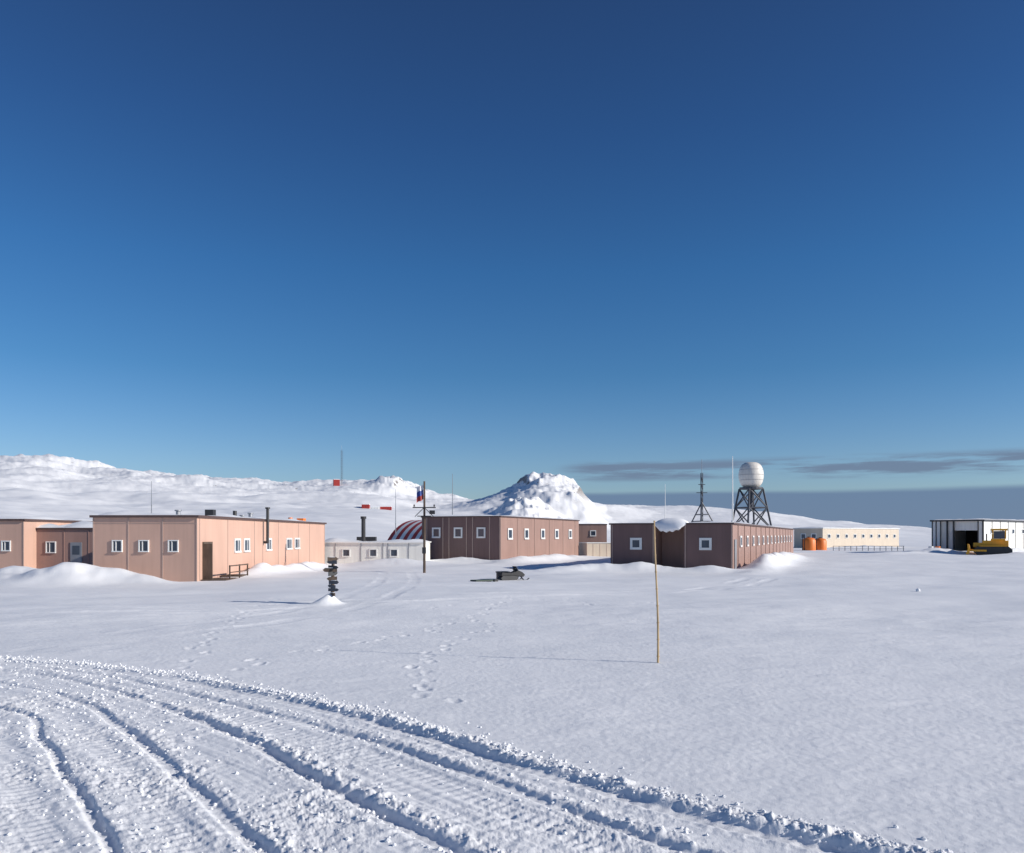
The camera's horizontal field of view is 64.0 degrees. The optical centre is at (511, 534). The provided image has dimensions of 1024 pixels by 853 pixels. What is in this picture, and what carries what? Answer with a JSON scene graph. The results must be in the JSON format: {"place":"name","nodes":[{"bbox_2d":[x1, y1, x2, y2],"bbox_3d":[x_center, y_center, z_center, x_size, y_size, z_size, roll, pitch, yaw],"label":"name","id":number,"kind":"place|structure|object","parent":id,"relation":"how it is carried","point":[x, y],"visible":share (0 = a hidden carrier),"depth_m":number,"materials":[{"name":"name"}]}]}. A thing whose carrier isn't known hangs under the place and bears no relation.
{"place":"outdoors","nodes":[
{"label":"outdoors","id":0,"kind":"place"},
{"bbox_2d":[0,516,92,520],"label":"roof snow","id":1,"kind":"structure","parent":0,"point":[46,518],"depth_m":51.50,"materials":[{"name":"white snow"}]},
{"bbox_2d":[35,528,92,528],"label":"roof fascia","id":2,"kind":"structure","parent":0,"point":[63,528],"depth_m":50.20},
{"bbox_2d":[37,521,92,527],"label":"roof snow","id":3,"kind":"structure","parent":0,"point":[84,524],"depth_m":50.63,"materials":[{"name":"white snow"}]},
{"bbox_2d":[431,514,574,519],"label":"roof snow","id":4,"kind":"structure","parent":0,"point":[492,515],"depth_m":72.83,"materials":[{"name":"white snow"}]},
{"bbox_2d":[496,571,509,578],"bbox_3d":[-0.500,2.221,44.600,0.650,0.490,0.552,0,0,-24],"label":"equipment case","id":5,"kind":"object","parent":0,"point":[500,571],"visible":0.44,"depth_m":44.46,"materials":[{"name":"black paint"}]},
{"bbox_2d":[0,454,1023,852],"bbox_3d":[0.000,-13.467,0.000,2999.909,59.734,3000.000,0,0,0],"label":"snow ground","id":6,"kind":"structure","parent":0,"point":[858,694],"depth_m":12.65,"materials":[{"name":"white snow"}]},
{"bbox_2d":[0,521,74,567],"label":"walls","id":7,"kind":"structure","parent":6,"relation":"on","point":[12,531],"depth_m":49.00,"materials":[{"name":"pink metal"}]},
{"bbox_2d":[1,541,10,550],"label":"window frames","id":8,"kind":"structure","parent":7,"relation":"attached to","point":[4,545],"depth_m":48.94,"materials":[{"name":"white plastic"}]},
{"bbox_2d":[3,542,8,549],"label":"window panes","id":9,"kind":"object","parent":8,"relation":"in","point":[6,545],"visible":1,"depth_m":48.99,"materials":[{"name":"glass"}]},
{"bbox_2d":[23,521,23,565],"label":"wall battens","id":10,"kind":"object","parent":7,"relation":"attached to","point":[23,543],"depth_m":48.98,"materials":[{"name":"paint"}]},
{"bbox_2d":[0,519,92,521],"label":"roof fascia","id":11,"kind":"structure","parent":7,"relation":"attached to","point":[39,520],"depth_m":50.36,"materials":[{"name":"brown metal"}]},
{"bbox_2d":[36,529,92,568],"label":"walls","id":12,"kind":"structure","parent":6,"relation":"on","point":[44,559],"depth_m":50.30,"materials":[{"name":"metal"}]},
{"bbox_2d":[45,541,55,552],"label":"window frames","id":13,"kind":"structure","parent":12,"relation":"attached to","point":[49,546],"depth_m":50.24,"materials":[{"name":"white plastic"}]},
{"bbox_2d":[47,542,54,551],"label":"window panes","id":14,"kind":"object","parent":13,"relation":"in","point":[52,546],"visible":0.5,"depth_m":50.29,"materials":[{"name":"black glass"}]},
{"bbox_2d":[70,542,81,562],"bbox_3d":[-26.750,1.275,50.279,0.700,1.650,0.038,0,0,0],"label":"door","id":15,"kind":"structure","parent":12,"relation":"attached to","point":[76,558],"depth_m":50.26,"materials":[{"name":"metal"}]},
{"bbox_2d":[72,546,79,554],"bbox_3d":[-26.750,0.925,50.255,0.440,0.550,0.009,0,0,0],"label":"door pane","id":16,"kind":"object","parent":15,"relation":"in","point":[75,550],"visible":1,"depth_m":50.25,"materials":[{"name":"grey glass"}]},
{"bbox_2d":[64,530,88,563],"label":"wall battens","id":17,"kind":"object","parent":12,"relation":"attached to","point":[88,546],"depth_m":50.28,"materials":[{"name":"paint"}]},
{"bbox_2d":[151,481,151,512],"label":"antenna pole","id":18,"kind":"object","parent":6,"relation":"on","point":[151,496],"visible":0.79,"depth_m":149.94,"materials":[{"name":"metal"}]},
{"bbox_2d":[94,518,323,581],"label":"walls","id":19,"kind":"structure","parent":6,"relation":"on","point":[220,534],"depth_m":41.24,"materials":[{"name":"pink metal"}]},
{"bbox_2d":[111,538,299,552],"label":"window frames","id":20,"kind":"structure","parent":19,"relation":"attached to","point":[249,550],"depth_m":46.28,"materials":[{"name":"white plastic"}]},
{"bbox_2d":[113,539,297,550],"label":"window panes","id":21,"kind":"object","parent":20,"relation":"in","point":[145,545],"visible":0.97,"depth_m":41.20,"materials":[{"name":"glass"}]},
{"bbox_2d":[202,542,212,578],"bbox_3d":[-15.530,1.375,42.347,0.500,2.050,1.204,0,0,0],"label":"door frame","id":22,"kind":"object","parent":19,"relation":"attached to","point":[207,560],"visible":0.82,"depth_m":41.75,"materials":[{"name":"brown wood"}]},
{"bbox_2d":[89,515,326,523],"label":"roof fascia","id":23,"kind":"structure","parent":19,"relation":"attached to","point":[155,516],"depth_m":41.11,"materials":[{"name":"brown metal"}]},
{"bbox_2d":[93,518,324,580],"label":"wall battens","id":24,"kind":"object","parent":19,"relation":"attached to","point":[128,523],"depth_m":41.37,"materials":[{"name":"paint"}]},
{"bbox_2d":[100,510,318,521],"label":"roof snow","id":25,"kind":"structure","parent":19,"relation":"on","point":[122,512],"depth_m":41.97,"materials":[{"name":"white snow"}]},
{"bbox_2d":[205,507,269,543],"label":"chimneys","id":26,"kind":"object","parent":19,"relation":"on","point":[210,512],"visible":0.88,"depth_m":51.00,"materials":[{"name":"black paint"}]},
{"bbox_2d":[288,517,305,520],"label":"orange roof unit","id":27,"kind":"structure","parent":19,"relation":"on","point":[302,519],"depth_m":61.77,"materials":[{"name":"paint"}]},
{"bbox_2d":[201,563,247,580],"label":"entrance steps","id":28,"kind":"structure","parent":6,"relation":"on","point":[230,575],"depth_m":42.68,"materials":[{"name":"brown wood"}]},
{"bbox_2d":[323,557,338,595],"bbox_3d":[-6.132,1.570,27.807,0.585,1.662,0.374,0,0,0],"label":"direction signpost","id":29,"kind":"object","parent":6,"relation":"on","point":[331,569],"visible":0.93,"depth_m":27.79,"materials":[{"name":"brown wood"}]},
{"bbox_2d":[333,479,339,485],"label":"shipping container","id":30,"kind":"object","parent":6,"relation":"on","point":[336,482],"visible":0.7,"depth_m":376.62,"materials":[{"name":"red metal"}]},
{"bbox_2d":[362,504,369,508],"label":"red hut","id":31,"kind":"object","parent":6,"relation":"on","point":[366,506],"visible":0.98,"depth_m":239.52,"materials":[{"name":"paint"}]},
{"bbox_2d":[325,543,429,563],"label":"walls","id":32,"kind":"structure","parent":6,"relation":"on","point":[359,552],"depth_m":66.69,"materials":[{"name":"white metal"}]},
{"bbox_2d":[342,549,397,556],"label":"window frames","id":33,"kind":"structure","parent":32,"relation":"attached to","point":[369,552],"depth_m":66.62,"materials":[{"name":"white plastic"}]},
{"bbox_2d":[343,550,396,555],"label":"window panes","id":34,"kind":"object","parent":33,"relation":"in","point":[372,552],"visible":1,"depth_m":66.67,"materials":[{"name":"grey glass"}]},
{"bbox_2d":[335,543,408,558],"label":"wall battens","id":35,"kind":"object","parent":32,"relation":"attached to","point":[408,550],"depth_m":66.59,"materials":[{"name":"metal"}]},
{"bbox_2d":[325,541,430,542],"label":"roof edge","id":36,"kind":"object","parent":32,"relation":"on","point":[377,542],"visible":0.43,"depth_m":66.54,"materials":[{"name":"white paint"}]},
{"bbox_2d":[357,516,376,540],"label":"chimney","id":37,"kind":"object","parent":36,"relation":"on","point":[363,537],"visible":0.86,"depth_m":68.13,"materials":[{"name":"black paint"}]},
{"bbox_2d":[325,538,428,541],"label":"roof snow","id":38,"kind":"structure","parent":36,"relation":"on","point":[347,540],"depth_m":66.95,"materials":[{"name":"white snow"}]},
{"bbox_2d":[380,506,391,509],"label":"red hut","id":39,"kind":"object","parent":6,"relation":"on","point":[386,507],"visible":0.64,"depth_m":236.51,"materials":[{"name":"paint"}]},
{"bbox_2d":[395,489,395,534],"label":"antenna pole","id":40,"kind":"object","parent":6,"relation":"on","point":[395,511],"visible":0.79,"depth_m":99.97,"materials":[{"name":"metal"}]},
{"bbox_2d":[388,520,421,539],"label":"arched hangar","id":41,"kind":"structure","parent":6,"relation":"on","point":[410,530],"depth_m":99.65,"materials":[{"name":"red paint"}]},
{"bbox_2d":[413,481,435,572],"bbox_3d":[-5.700,-0.350,53.219,1.500,6.300,0.339,0,0,0],"label":"flagpole","id":42,"kind":"object","parent":6,"relation":"on","point":[420,493],"visible":0.95,"depth_m":53.24,"materials":[{"name":"brown wood"}]},
{"bbox_2d":[452,474,452,514],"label":"antenna pole","id":43,"kind":"object","parent":6,"relation":"on","point":[452,494],"visible":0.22,"depth_m":94.96,"materials":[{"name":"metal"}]},
{"bbox_2d":[0,655,965,852],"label":"snow clumps","id":44,"kind":"object","parent":6,"relation":"on","point":[685,831],"visible":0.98,"depth_m":8.63,"materials":[{"name":"white snow"}]},
{"bbox_2d":[470,579,499,581],"bbox_3d":[-1.313,2.362,42.209,1.891,0.154,0.490,0,0,-41],"label":"cargo sled","id":45,"kind":"object","parent":6,"relation":"on","point":[488,580],"visible":0.74,"depth_m":42.11,"materials":[{"name":"green paint"}]},
{"bbox_2d":[497,566,528,579],"bbox_3d":[0.034,2.060,44.083,1.794,0.764,0.686,0,0,-37],"label":"snowmobile","id":46,"kind":"object","parent":6,"relation":"on","point":[514,573],"visible":0.98,"depth_m":43.86,"materials":[{"name":"black paint"}]},
{"bbox_2d":[501,517,578,558],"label":"walls","id":47,"kind":"structure","parent":6,"relation":"on","point":[518,545],"depth_m":78.29,"materials":[{"name":"metal"}]},
{"bbox_2d":[422,517,498,559],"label":"end wall cladding","id":48,"kind":"structure","parent":47,"relation":"attached to","point":[453,547],"depth_m":71.34,"materials":[{"name":"brown metal"}]},
{"bbox_2d":[426,517,499,559],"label":"wall battens","id":49,"kind":"object","parent":48,"relation":"attached to","point":[472,537],"depth_m":70.98,"materials":[{"name":"paint"}]},
{"bbox_2d":[421,516,579,520],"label":"roof fascia","id":50,"kind":"structure","parent":47,"relation":"attached to","point":[500,516],"depth_m":72.43,"materials":[{"name":"brown metal"}]},
{"bbox_2d":[432,527,571,539],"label":"window frames","id":51,"kind":"structure","parent":47,"relation":"attached to","point":[461,536],"depth_m":72.19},
{"bbox_2d":[434,529,570,537],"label":"window panes","id":52,"kind":"object","parent":51,"relation":"in","point":[458,532],"visible":1,"depth_m":72.26,"materials":[{"name":"glass"}]},
{"bbox_2d":[500,517,549,558],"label":"side battens","id":53,"kind":"object","parent":47,"relation":"attached to","point":[534,537],"visible":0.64,"depth_m":77.55,"materials":[{"name":"paint"}]},
{"bbox_2d":[579,525,606,541],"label":"walls","id":54,"kind":"structure","parent":6,"relation":"on","point":[585,536],"depth_m":95.00,"materials":[{"name":"metal"}]},
{"bbox_2d":[579,542,610,556],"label":"beige shed","id":55,"kind":"structure","parent":6,"relation":"on","point":[603,549],"depth_m":90.14,"materials":[{"name":"paint"}]},
{"bbox_2d":[653,521,659,662],"bbox_3d":[2.733,1.171,15.500,0.117,2.886,0.056,0,0,0],"label":"bamboo marker pole","id":56,"kind":"object","parent":6,"relation":"on","point":[658,639],"visible":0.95,"depth_m":15.48,"materials":[{"name":"wood"}]},
{"bbox_2d":[655,526,683,567],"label":"porch panels","id":57,"kind":"object","parent":6,"relation":"on","point":[670,548],"visible":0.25,"depth_m":57.91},
{"bbox_2d":[655,518,688,532],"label":"porch snow cornice","id":58,"kind":"structure","parent":57,"relation":"on","point":[666,525],"depth_m":55.62,"materials":[{"name":"white snow"}]},
{"bbox_2d":[691,473,712,521],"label":"tripod antenna mast","id":59,"kind":"object","parent":6,"relation":"on","point":[701,505],"visible":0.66,"depth_m":120.01,"materials":[{"name":"metal"}]},
{"bbox_2d":[731,456,733,521],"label":"antenna pole","id":60,"kind":"object","parent":6,"relation":"on","point":[732,504],"visible":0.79,"depth_m":129.93,"materials":[{"name":"grey metal"}]},
{"bbox_2d":[731,462,771,525],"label":"radome tower","id":61,"kind":"structure","parent":6,"relation":"on","point":[751,475],"depth_m":133.74,"materials":[{"name":"metal"}]},
{"bbox_2d":[733,524,792,568],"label":"walls","id":62,"kind":"structure","parent":6,"relation":"on","point":[779,546],"depth_m":68.73,"materials":[{"name":"pink metal"}]},
{"bbox_2d":[611,524,730,567],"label":"end wall cladding","id":63,"kind":"structure","parent":62,"relation":"attached to","point":[719,554],"depth_m":55.38,"materials":[{"name":"brown metal"}]},
{"bbox_2d":[612,524,790,568],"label":"wall battens","id":64,"kind":"object","parent":62,"relation":"attached to","point":[731,544],"depth_m":57.42,"materials":[{"name":"paint"}]},
{"bbox_2d":[609,522,794,529],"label":"roof fascia","id":65,"kind":"structure","parent":62,"relation":"on","point":[698,523],"depth_m":56.88,"materials":[{"name":"brown metal"}]},
{"bbox_2d":[690,521,783,527],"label":"roof snow","id":66,"kind":"structure","parent":65,"relation":"on","point":[727,522],"depth_m":57.72,"materials":[{"name":"white snow"}]},
{"bbox_2d":[630,535,791,549],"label":"window frames","id":67,"kind":"structure","parent":62,"relation":"attached to","point":[700,544],"depth_m":56.87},
{"bbox_2d":[632,537,771,547],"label":"window panes","id":68,"kind":"object","parent":67,"relation":"in","point":[705,543],"visible":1,"depth_m":56.72,"materials":[{"name":"glass"}]},
{"bbox_2d":[734,539,736,568],"bbox_3d":[15.196,1.300,55.677,0.039,2.000,1.000,0,0,23],"label":"side door","id":69,"kind":"structure","parent":62,"relation":"attached to","point":[735,553],"depth_m":55.49,"materials":[{"name":"metal"}]},
{"bbox_2d":[802,537,815,549],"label":"orange fuel tank","id":70,"kind":"object","parent":6,"relation":"on","point":[808,543],"visible":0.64,"depth_m":127.19,"materials":[{"name":"metal"}]},
{"bbox_2d":[815,537,826,549],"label":"orange fuel tank","id":71,"kind":"object","parent":6,"relation":"on","point":[821,543],"visible":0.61,"depth_m":130.19,"materials":[{"name":"metal"}]},
{"bbox_2d":[794,528,898,547],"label":"building","id":72,"kind":"structure","parent":6,"relation":"on","point":[850,540],"depth_m":155.94,"materials":[{"name":"beige paint"}]},
{"bbox_2d":[801,533,895,538],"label":"window frames","id":73,"kind":"structure","parent":72,"relation":"attached to","point":[846,534],"depth_m":154.39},
{"bbox_2d":[801,534,894,537],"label":"window panes","id":74,"kind":"object","parent":73,"relation":"in","point":[803,535],"visible":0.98,"depth_m":153.51,"materials":[{"name":"glass"}]},
{"bbox_2d":[833,546,903,550],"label":"railing fence","id":75,"kind":"object","parent":6,"relation":"on","point":[874,548],"visible":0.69,"depth_m":124.85,"materials":[{"name":"metal"}]},
{"bbox_2d":[930,518,1023,550],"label":"vehicle garage","id":76,"kind":"structure","parent":6,"relation":"on","point":[957,534],"depth_m":109.09,"materials":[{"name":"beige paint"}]},
{"bbox_2d":[966,529,1012,554],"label":"bulldozer","id":77,"kind":"object","parent":6,"relation":"on","point":[997,543],"visible":0.97,"depth_m":98.68,"materials":[{"name":"yellow paint"}]},
{"bbox_2d":[0,0,1023,527],"label":"sky","id":78,"kind":"structure","parent":0,"point":[626,250],"materials":[{"name":"blue"}]},
{"bbox_2d":[793,528,899,528],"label":"roof edge","id":79,"kind":"object","parent":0,"point":[847,528],"visible":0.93,"depth_m":154.78,"materials":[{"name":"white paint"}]},
{"bbox_2d":[799,526,892,527],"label":"roof snow","id":80,"kind":"structure","parent":79,"relation":"on","point":[837,527],"depth_m":153.91,"materials":[{"name":"white snow"}]}
]}

